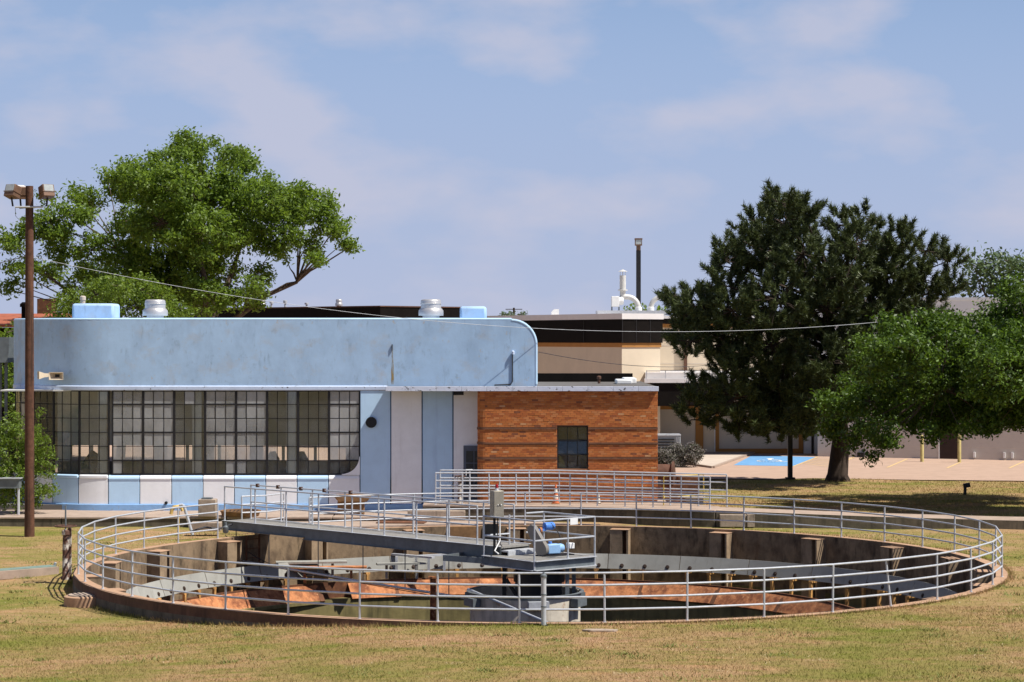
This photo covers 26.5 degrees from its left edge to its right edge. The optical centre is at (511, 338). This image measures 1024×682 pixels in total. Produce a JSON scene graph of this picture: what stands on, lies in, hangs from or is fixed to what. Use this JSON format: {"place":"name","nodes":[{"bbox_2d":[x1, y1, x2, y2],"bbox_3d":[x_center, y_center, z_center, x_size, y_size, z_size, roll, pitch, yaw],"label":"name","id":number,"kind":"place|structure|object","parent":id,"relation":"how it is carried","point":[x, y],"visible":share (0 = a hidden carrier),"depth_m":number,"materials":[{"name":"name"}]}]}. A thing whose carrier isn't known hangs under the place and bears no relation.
{"place":"outdoors","nodes":[
{"label":"outdoors","id":0,"kind":"place"},
{"bbox_2d":[0,445,1023,681],"bbox_3d":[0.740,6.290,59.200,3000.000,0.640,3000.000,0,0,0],"label":"lawn ground","id":1,"kind":"structure","parent":0,"point":[12,533],"depth_m":45.55,"materials":[{"name":"plant"}]},
{"bbox_2d":[0,337,13,499],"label":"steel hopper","id":2,"kind":"object","parent":1,"relation":"on","point":[6,350],"visible":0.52,"depth_m":81.95,"materials":[{"name":"metal"}]},
{"bbox_2d":[0,320,14,414],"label":"young tree","id":3,"kind":"object","parent":1,"relation":"on","point":[10,373],"visible":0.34,"depth_m":87.94,"materials":[{"name":"green plant"}]},
{"bbox_2d":[0,562,58,579],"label":"channel cover","id":4,"kind":"object","parent":1,"relation":"on","point":[20,572],"visible":1,"depth_m":58.87,"materials":[{"name":"concrete"}]},
{"bbox_2d":[4,184,55,536],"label":"utility pole","id":5,"kind":"object","parent":1,"relation":"on","point":[20,192],"visible":0.98,"depth_m":69.03,"materials":[{"name":"brown wood"}]},
{"bbox_2d":[34,257,875,331],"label":"overhead cable","id":6,"kind":"object","parent":5,"relation":"attached to","point":[449,322],"visible":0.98,"depth_m":73.90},
{"bbox_2d":[0,519,61,526],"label":"concrete slab","id":7,"kind":"structure","parent":1,"relation":"on","point":[38,522],"depth_m":72.50,"materials":[{"name":"concrete"}]},
{"bbox_2d":[0,510,77,518],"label":"concrete slab","id":8,"kind":"structure","parent":7,"relation":"on","point":[44,514],"depth_m":73.48,"materials":[{"name":"concrete"}]},
{"bbox_2d":[0,477,22,514],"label":"steel bench","id":9,"kind":"object","parent":8,"relation":"on","point":[10,482],"visible":1,"depth_m":73.00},
{"bbox_2d":[0,407,62,513],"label":"shrub","id":10,"kind":"object","parent":1,"relation":"on","point":[16,467],"visible":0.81,"depth_m":73.76,"materials":[{"name":"green plant"}]},
{"bbox_2d":[37,299,55,313],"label":"brick stack","id":11,"kind":"object","parent":1,"relation":"on","point":[41,306],"visible":0.21,"depth_m":118.00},
{"bbox_2d":[54,506,76,579],"bbox_3d":[-11.807,5.405,57.600,0.604,1.950,0.604,0,0,0],"label":"valve stand","id":12,"kind":"object","parent":1,"relation":"on","point":[67,557],"visible":1,"depth_m":57.55,"materials":[{"name":"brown metal"}]},
{"bbox_2d":[64,592,95,607],"bbox_3d":[-10.524,6.490,53.627,1.000,0.380,1.000,0,0,0],"label":"concrete block","id":13,"kind":"object","parent":1,"relation":"on","point":[81,600],"visible":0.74,"depth_m":53.20,"materials":[{"name":"concrete"}]},
{"bbox_2d":[62,519,142,526],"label":"concrete slab","id":14,"kind":"structure","parent":1,"relation":"on","point":[103,523],"depth_m":72.50,"materials":[{"name":"concrete"}]},
{"bbox_2d":[62,510,155,518],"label":"concrete slab","id":15,"kind":"structure","parent":14,"relation":"on","point":[85,514],"depth_m":73.48,"materials":[{"name":"concrete"}]},
{"bbox_2d":[43,269,207,459],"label":"young tree","id":16,"kind":"object","parent":1,"relation":"on","point":[111,294],"visible":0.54,"depth_m":93.76,"materials":[{"name":"green plant"}]},
{"bbox_2d":[0,125,365,459],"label":"broadleaf tree","id":17,"kind":"object","parent":1,"relation":"on","point":[173,199],"visible":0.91,"depth_m":104.33,"materials":[{"name":"green plant"}]},
{"bbox_2d":[145,519,226,526],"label":"concrete slab","id":18,"kind":"structure","parent":1,"relation":"on","point":[158,523],"depth_m":72.50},
{"bbox_2d":[145,511,226,518],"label":"concrete slab","id":19,"kind":"structure","parent":18,"relation":"on","point":[158,514],"depth_m":73.06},
{"bbox_2d":[198,497,217,516],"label":"concrete block","id":20,"kind":"structure","parent":19,"relation":"on","point":[206,508],"depth_m":72.20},
{"bbox_2d":[179,504,193,534],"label":"leaning pipe","id":21,"kind":"object","parent":1,"relation":"on","point":[187,519],"visible":0.7,"depth_m":67.79,"materials":[{"name":"metal"}]},
{"bbox_2d":[191,521,221,530],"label":"junction block","id":22,"kind":"structure","parent":1,"relation":"on","point":[207,524],"depth_m":69.06,"materials":[{"name":"concrete"}]},
{"bbox_2d":[227,519,307,520],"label":"concrete slab","id":23,"kind":"structure","parent":1,"relation":"on","point":[282,519],"depth_m":72.50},
{"bbox_2d":[227,511,314,518],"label":"concrete slab","id":24,"kind":"structure","parent":23,"relation":"on","point":[294,514],"depth_m":73.06,"materials":[{"name":"concrete"}]},
{"bbox_2d":[220,509,260,516],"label":"round basin","id":25,"kind":"object","parent":24,"relation":"on","point":[233,512],"visible":0.75,"depth_m":72.40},
{"bbox_2d":[172,306,459,445],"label":"dark roof hall","id":26,"kind":"structure","parent":1,"relation":"on","point":[374,311],"depth_m":123.27,"materials":[{"name":"beige paint"}]},
{"bbox_2d":[313,518,332,520],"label":"concrete slab","id":27,"kind":"structure","parent":1,"relation":"on","point":[323,519],"depth_m":72.50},
{"bbox_2d":[313,511,336,518],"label":"concrete slab","id":28,"kind":"structure","parent":27,"relation":"on","point":[325,516],"depth_m":72.94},
{"bbox_2d":[0,318,658,510],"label":"pump house","id":29,"kind":"structure","parent":1,"relation":"on","point":[386,405],"depth_m":75.20,"materials":[{"name":"blue paint"}]},
{"bbox_2d":[15,391,19,461],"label":"window","id":30,"kind":"structure","parent":29,"relation":"in","point":[17,393],"depth_m":77.92,"materials":[{"name":"glass"}]},
{"bbox_2d":[20,391,24,465],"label":"window","id":31,"kind":"structure","parent":29,"relation":"in","point":[22,393],"depth_m":77.16,"materials":[{"name":"black metal"}]},
{"bbox_2d":[34,391,53,473],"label":"window","id":32,"kind":"structure","parent":29,"relation":"in","point":[43,399],"depth_m":76.04,"materials":[{"name":"black metal"}]},
{"bbox_2d":[49,372,62,379],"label":"horn speaker","id":33,"kind":"object","parent":29,"relation":"attached to","point":[55,375],"visible":1,"depth_m":74.92},
{"bbox_2d":[54,390,78,473],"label":"window","id":34,"kind":"structure","parent":29,"relation":"in","point":[71,404],"depth_m":75.54,"materials":[{"name":"black metal"}]},
{"bbox_2d":[77,450,97,472],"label":"equipment case","id":35,"kind":"object","parent":29,"relation":"on","point":[93,464],"visible":0.21,"depth_m":77.80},
{"bbox_2d":[79,390,109,474],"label":"window","id":36,"kind":"structure","parent":29,"relation":"in","point":[80,404],"depth_m":75.32,"materials":[{"name":"black metal"}]},
{"bbox_2d":[72,303,119,317],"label":"roof box","id":37,"kind":"object","parent":29,"relation":"on","point":[95,310],"visible":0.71,"depth_m":77.20,"materials":[{"name":"blue paint"}]},
{"bbox_2d":[112,391,142,474],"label":"window","id":38,"kind":"structure","parent":29,"relation":"in","point":[136,422],"depth_m":75.25,"materials":[{"name":"black metal"}]},
{"bbox_2d":[143,299,167,317],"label":"roof ventilator","id":39,"kind":"object","parent":29,"relation":"on","point":[154,308],"visible":0.96,"depth_m":77.17,"materials":[{"name":"metal"}]},
{"bbox_2d":[143,391,173,474],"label":"window","id":40,"kind":"structure","parent":29,"relation":"in","point":[163,427],"depth_m":75.26,"materials":[{"name":"glass"}]},
{"bbox_2d":[174,391,204,474],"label":"window","id":41,"kind":"structure","parent":29,"relation":"in","point":[189,396],"depth_m":75.25,"materials":[{"name":"black metal"}]},
{"bbox_2d":[205,391,235,474],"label":"window","id":42,"kind":"structure","parent":29,"relation":"in","point":[213,395],"depth_m":75.25,"materials":[{"name":"black metal"}]},
{"bbox_2d":[236,391,266,474],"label":"window","id":43,"kind":"structure","parent":29,"relation":"in","point":[254,401],"depth_m":75.25,"materials":[{"name":"black metal"}]},
{"bbox_2d":[268,451,279,472],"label":"drum","id":44,"kind":"object","parent":29,"relation":"on","point":[272,465],"visible":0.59,"depth_m":77.31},
{"bbox_2d":[267,391,297,474],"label":"window","id":45,"kind":"structure","parent":29,"relation":"in","point":[277,404],"depth_m":75.25,"materials":[{"name":"black metal"}]},
{"bbox_2d":[299,451,307,472],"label":"drum","id":46,"kind":"object","parent":29,"relation":"on","point":[303,466],"visible":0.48,"depth_m":77.31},
{"bbox_2d":[298,391,328,474],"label":"window","id":47,"kind":"structure","parent":29,"relation":"in","point":[308,404],"depth_m":75.25,"materials":[{"name":"black metal"}]},
{"bbox_2d":[329,391,359,474],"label":"window","id":48,"kind":"structure","parent":29,"relation":"in","point":[344,429],"depth_m":75.26,"materials":[{"name":"glass"}]},
{"bbox_2d":[418,299,442,317],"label":"roof ventilator","id":49,"kind":"object","parent":29,"relation":"on","point":[430,308],"visible":0.95,"depth_m":77.18,"materials":[{"name":"metal"}]},
{"bbox_2d":[463,446,477,499],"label":"door","id":50,"kind":"structure","parent":29,"relation":"in","point":[470,454],"depth_m":75.14,"materials":[{"name":"grey paint"}]},
{"bbox_2d":[460,306,486,317],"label":"roof box","id":51,"kind":"object","parent":29,"relation":"on","point":[473,311],"visible":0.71,"depth_m":77.20,"materials":[{"name":"blue paint"}]},
{"bbox_2d":[539,352,702,366],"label":"overhead cable","id":52,"kind":"object","parent":29,"relation":"attached to","point":[613,363],"visible":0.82,"depth_m":87.72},
{"bbox_2d":[615,377,635,383],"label":"skylight","id":53,"kind":"object","parent":29,"relation":"on","point":[627,380],"visible":0.97,"depth_m":79.08},
{"bbox_2d":[257,520,599,533],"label":"concrete apron","id":54,"kind":"object","parent":1,"relation":"on","point":[369,524],"visible":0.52,"depth_m":71.67,"materials":[{"name":"concrete"}]},
{"bbox_2d":[241,493,284,520],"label":"gate railing","id":55,"kind":"object","parent":54,"relation":"on","point":[266,511],"visible":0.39,"depth_m":69.68,"materials":[{"name":"metal"}]},
{"bbox_2d":[333,519,421,520],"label":"concrete slab","id":56,"kind":"structure","parent":54,"relation":"on","point":[379,520],"depth_m":72.60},
{"bbox_2d":[333,511,407,518],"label":"concrete slab","id":57,"kind":"structure","parent":56,"relation":"on","point":[335,516],"depth_m":73.19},
{"bbox_2d":[335,494,370,514],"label":"rusty hopper","id":58,"kind":"object","parent":57,"relation":"on","point":[340,500],"visible":0.47,"depth_m":73.40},
{"bbox_2d":[376,521,425,523],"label":"steel plate","id":59,"kind":"object","parent":54,"relation":"on","point":[407,522],"visible":0.86,"depth_m":71.65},
{"bbox_2d":[408,510,464,520],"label":"concrete block","id":60,"kind":"structure","parent":54,"relation":"on","point":[439,513],"depth_m":72.75,"materials":[{"name":"concrete"}]},
{"bbox_2d":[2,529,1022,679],"bbox_3d":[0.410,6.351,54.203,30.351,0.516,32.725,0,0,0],"label":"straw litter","id":61,"kind":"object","parent":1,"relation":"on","point":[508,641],"visible":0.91,"depth_m":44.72,"materials":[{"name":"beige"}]},
{"bbox_2d":[498,311,527,315],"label":"tree","id":62,"kind":"object","parent":1,"relation":"on","point":[511,312],"visible":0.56,"depth_m":240.16,"materials":[{"name":"green plant"}]},
{"bbox_2d":[2,445,1023,480],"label":"parking lot","id":63,"kind":"structure","parent":1,"relation":"on","point":[938,469],"depth_m":103.00,"materials":[{"name":"concrete"}]},
{"bbox_2d":[0,302,71,460],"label":"red roof shed","id":64,"kind":"structure","parent":63,"relation":"on","point":[5,319],"depth_m":109.85,"materials":[{"name":"brown metal"}]},
{"bbox_2d":[634,238,641,303],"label":"lamp post","id":65,"kind":"object","parent":63,"relation":"on","point":[638,243],"visible":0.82,"depth_m":125.87,"materials":[{"name":"black metal"}]},
{"bbox_2d":[487,310,817,453],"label":"office building","id":66,"kind":"structure","parent":63,"relation":"on","point":[606,341],"depth_m":115.50,"materials":[{"name":"beige paint"}]},
{"bbox_2d":[611,269,641,309],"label":"exhaust fan","id":67,"kind":"object","parent":66,"relation":"on","point":[616,301],"visible":1,"depth_m":117.85},
{"bbox_2d":[647,296,660,309],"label":"duct bend","id":68,"kind":"object","parent":66,"relation":"on","point":[654,300],"visible":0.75,"depth_m":117.88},
{"bbox_2d":[703,410,713,451],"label":"door","id":69,"kind":"structure","parent":66,"relation":"in","point":[708,435],"depth_m":115.64,"materials":[{"name":"beige paint"}]},
{"bbox_2d":[688,452,754,467],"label":"kerb","id":70,"kind":"structure","parent":63,"relation":"on","point":[727,461],"depth_m":105.69,"materials":[{"name":"concrete"}]},
{"bbox_2d":[735,455,814,465],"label":"parking bay","id":71,"kind":"object","parent":63,"relation":"on","point":[752,460],"visible":0.8,"depth_m":108.79,"materials":[{"name":"blue paint"}]},
{"bbox_2d":[793,457,1023,467],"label":"parking lines","id":72,"kind":"object","parent":63,"relation":"on","point":[888,466],"visible":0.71,"depth_m":106.17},
{"bbox_2d":[809,297,1023,459],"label":"block building","id":73,"kind":"structure","parent":63,"relation":"on","point":[1005,445],"depth_m":110.42,"materials":[{"name":"brown paint"}]},
{"bbox_2d":[940,432,958,458],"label":"door","id":74,"kind":"structure","parent":73,"relation":"in","point":[948,450],"depth_m":110.29,"materials":[{"name":"brown paint"}]},
{"bbox_2d":[920,435,923,461],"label":"bollard","id":75,"kind":"object","parent":63,"relation":"on","point":[921,453],"visible":0.97,"depth_m":107.73,"materials":[{"name":"metal"}]},
{"bbox_2d":[73,525,1007,626],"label":"settling tank","id":76,"kind":"object","parent":1,"relation":"on","point":[621,548],"visible":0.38,"depth_m":67.37,"materials":[{"name":"concrete"}]},
{"bbox_2d":[191,522,232,533],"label":"pipe fitting","id":77,"kind":"object","parent":76,"relation":"on","point":[225,527],"visible":0.96,"depth_m":66.93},
{"bbox_2d":[245,534,259,589],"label":"wall ladder","id":78,"kind":"object","parent":76,"relation":"attached to","point":[246,548],"depth_m":67.40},
{"bbox_2d":[276,560,346,575],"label":"loose plank","id":79,"kind":"object","parent":76,"relation":"on","point":[332,562],"visible":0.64,"depth_m":67.88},
{"bbox_2d":[292,565,366,582],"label":"loose plank","id":80,"kind":"object","parent":76,"relation":"on","point":[351,572],"visible":0.71,"depth_m":67.55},
{"bbox_2d":[221,484,532,599],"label":"access bridge","id":81,"kind":"structure","parent":76,"relation":"attached to","point":[416,541],"depth_m":63.32,"materials":[{"name":"metal"}]},
{"bbox_2d":[376,562,426,578],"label":"bench","id":82,"kind":"object","parent":76,"relation":"on","point":[386,564],"visible":0.81,"depth_m":68.86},
{"bbox_2d":[391,553,434,570],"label":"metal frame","id":83,"kind":"object","parent":76,"relation":"on","point":[396,555],"visible":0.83,"depth_m":69.16,"materials":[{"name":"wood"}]},
{"bbox_2d":[409,554,445,570],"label":"loose plank","id":84,"kind":"object","parent":76,"relation":"on","point":[444,565],"visible":0.52,"depth_m":69.56,"materials":[{"name":"wood"}]},
{"bbox_2d":[450,524,496,539],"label":"weir box","id":85,"kind":"object","parent":76,"relation":"attached to","point":[464,531],"visible":0.55,"depth_m":70.89,"materials":[{"name":"brown concrete"}]},
{"bbox_2d":[443,511,596,595],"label":"drive platform","id":86,"kind":"structure","parent":76,"relation":"on","point":[531,562],"depth_m":58.73,"materials":[{"name":"metal"}]},
{"bbox_2d":[490,484,504,554],"bbox_3d":[-0.444,4.940,59.219,0.416,1.941,0.586,0,0,21],"label":"control cabinet","id":87,"kind":"object","parent":86,"relation":"on","point":[496,502],"visible":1,"depth_m":59.19,"materials":[{"name":"grey metal"}]},
{"bbox_2d":[527,522,574,556],"bbox_3d":[1.082,5.470,59.357,1.236,0.889,0.646,0,0,-32],"label":"drive unit","id":88,"kind":"object","parent":86,"relation":"on","point":[543,549],"visible":0.94,"depth_m":59.15,"materials":[{"name":"blue metal"}]},
{"bbox_2d":[464,586,586,621],"bbox_3d":[1.047,7.763,58.063,3.485,1.935,5.909,0,0,-31],"label":"feed well","id":89,"kind":"object","parent":76,"relation":"attached to","point":[526,616],"visible":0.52,"depth_m":58.07,"materials":[{"name":"metal"}]},
{"bbox_2d":[77,492,1003,622],"bbox_3d":[0.749,5.588,59.205,24.624,1.093,24.652,0,0,0],"label":"tank railing","id":90,"kind":"object","parent":76,"relation":"on","point":[288,577],"visible":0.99,"depth_m":50.67,"materials":[{"name":"metal"}]},
{"bbox_2d":[540,572,547,625],"bbox_3d":[0.675,5.630,46.690,0.190,1.240,0.160,0,0,0],"label":"capped pipe","id":91,"kind":"object","parent":1,"relation":"on","point":[543,597],"visible":0.92,"depth_m":46.65,"materials":[{"name":"metal"}]},
{"bbox_2d":[423,507,715,526],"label":"concrete deck","id":92,"kind":"structure","parent":1,"relation":"on","point":[661,514],"depth_m":71.95,"materials":[{"name":"concrete"}]},
{"bbox_2d":[423,500,721,511],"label":"concrete deck","id":93,"kind":"structure","parent":92,"relation":"on","point":[667,506],"depth_m":72.87,"materials":[{"name":"concrete"}]},
{"bbox_2d":[455,469,472,502],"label":"valve stand","id":94,"kind":"object","parent":93,"relation":"on","point":[459,490],"visible":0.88,"depth_m":73.93,"materials":[{"name":"grey metal"}]},
{"bbox_2d":[477,373,657,501],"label":"brick annex","id":95,"kind":"object","parent":93,"relation":"on","point":[580,430],"visible":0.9,"depth_m":74.20,"materials":[{"name":"brown brick"}]},
{"bbox_2d":[557,426,587,468],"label":"window","id":96,"kind":"structure","parent":95,"relation":"in","point":[567,440],"depth_m":74.30,"materials":[{"name":"black metal"}]},
{"bbox_2d":[439,470,727,506],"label":"deck railing","id":97,"kind":"object","parent":93,"relation":"on","point":[586,486],"visible":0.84,"depth_m":73.51,"materials":[{"name":"metal"}]},
{"bbox_2d":[582,629,617,631],"bbox_3d":[1.849,6.154,45.753,0.751,0.072,0.240,0,0,0],"label":"flat stone","id":98,"kind":"object","parent":1,"relation":"on","point":[601,630],"visible":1,"depth_m":45.68,"materials":[{"name":"stone"}]},
{"bbox_2d":[623,302,666,310],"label":"tree","id":99,"kind":"object","parent":1,"relation":"on","point":[645,307],"visible":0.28,"depth_m":160.01,"materials":[{"name":"green plant"}]},
{"bbox_2d":[657,461,679,501],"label":"pump drum","id":100,"kind":"object","parent":1,"relation":"on","point":[666,467],"visible":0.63,"depth_m":76.10,"materials":[{"name":"brown metal"}]},
{"bbox_2d":[658,441,706,467],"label":"lavender bush","id":101,"kind":"object","parent":1,"relation":"on","point":[693,454],"visible":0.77,"depth_m":103.17,"materials":[{"name":"grey plant"}]},
{"bbox_2d":[676,475,697,501],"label":"rusty chest","id":102,"kind":"object","parent":1,"relation":"on","point":[689,479],"visible":0.24,"depth_m":76.60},
{"bbox_2d":[785,433,794,479],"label":"lamp post","id":103,"kind":"object","parent":1,"relation":"on","point":[790,458],"visible":0.15,"depth_m":94.20,"materials":[{"name":"black metal"}]},
{"bbox_2d":[651,177,971,481],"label":"pine tree","id":104,"kind":"object","parent":1,"relation":"on","point":[789,374],"visible":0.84,"depth_m":89.29,"materials":[{"name":"green plant"}]},
{"bbox_2d":[804,265,1023,467],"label":"broadleaf tree","id":105,"kind":"object","parent":1,"relation":"on","point":[966,378],"visible":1,"depth_m":75.80,"materials":[{"name":"green plant"}]},
{"bbox_2d":[951,240,1023,296],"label":"tree","id":106,"kind":"object","parent":1,"relation":"on","point":[987,269],"visible":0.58,"depth_m":149.31,"materials":[{"name":"green plant"}]},
{"bbox_2d":[0,0,1023,317],"label":"sky","id":107,"kind":"structure","parent":0,"point":[498,156],"materials":[{"name":"blue"}]},
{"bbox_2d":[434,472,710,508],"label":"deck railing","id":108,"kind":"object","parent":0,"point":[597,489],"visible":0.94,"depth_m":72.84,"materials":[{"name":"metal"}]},
{"bbox_2d":[683,452,749,465],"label":"pavement","id":109,"kind":"structure","parent":0,"point":[712,458],"depth_m":110.03,"materials":[{"name":"concrete"}]},
{"bbox_2d":[658,434,680,454],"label":"condenser unit","id":110,"kind":"object","parent":109,"relation":"on","point":[664,440],"visible":0.44,"depth_m":106.50,"materials":[{"name":"metal"}]},
{"bbox_2d":[716,507,1023,529],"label":"path","id":111,"kind":"structure","parent":0,"point":[1005,522],"depth_m":70.47,"materials":[{"name":"concrete"}]},
{"bbox_2d":[719,514,754,526],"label":"concrete block","id":112,"kind":"structure","parent":111,"relation":"on","point":[749,517],"depth_m":70.65,"materials":[{"name":"concrete"}]},
{"label":"water","id":113,"kind":"structure","parent":0,"visible":0},
{"bbox_2d":[428,576,436,619],"bbox_3d":[-2.197,7.880,60.611,0.260,2.500,0.150,0,0,0],"label":"rusty post","id":114,"kind":"object","parent":113,"relation":"in","point":[432,599],"visible":0.43,"depth_m":60.62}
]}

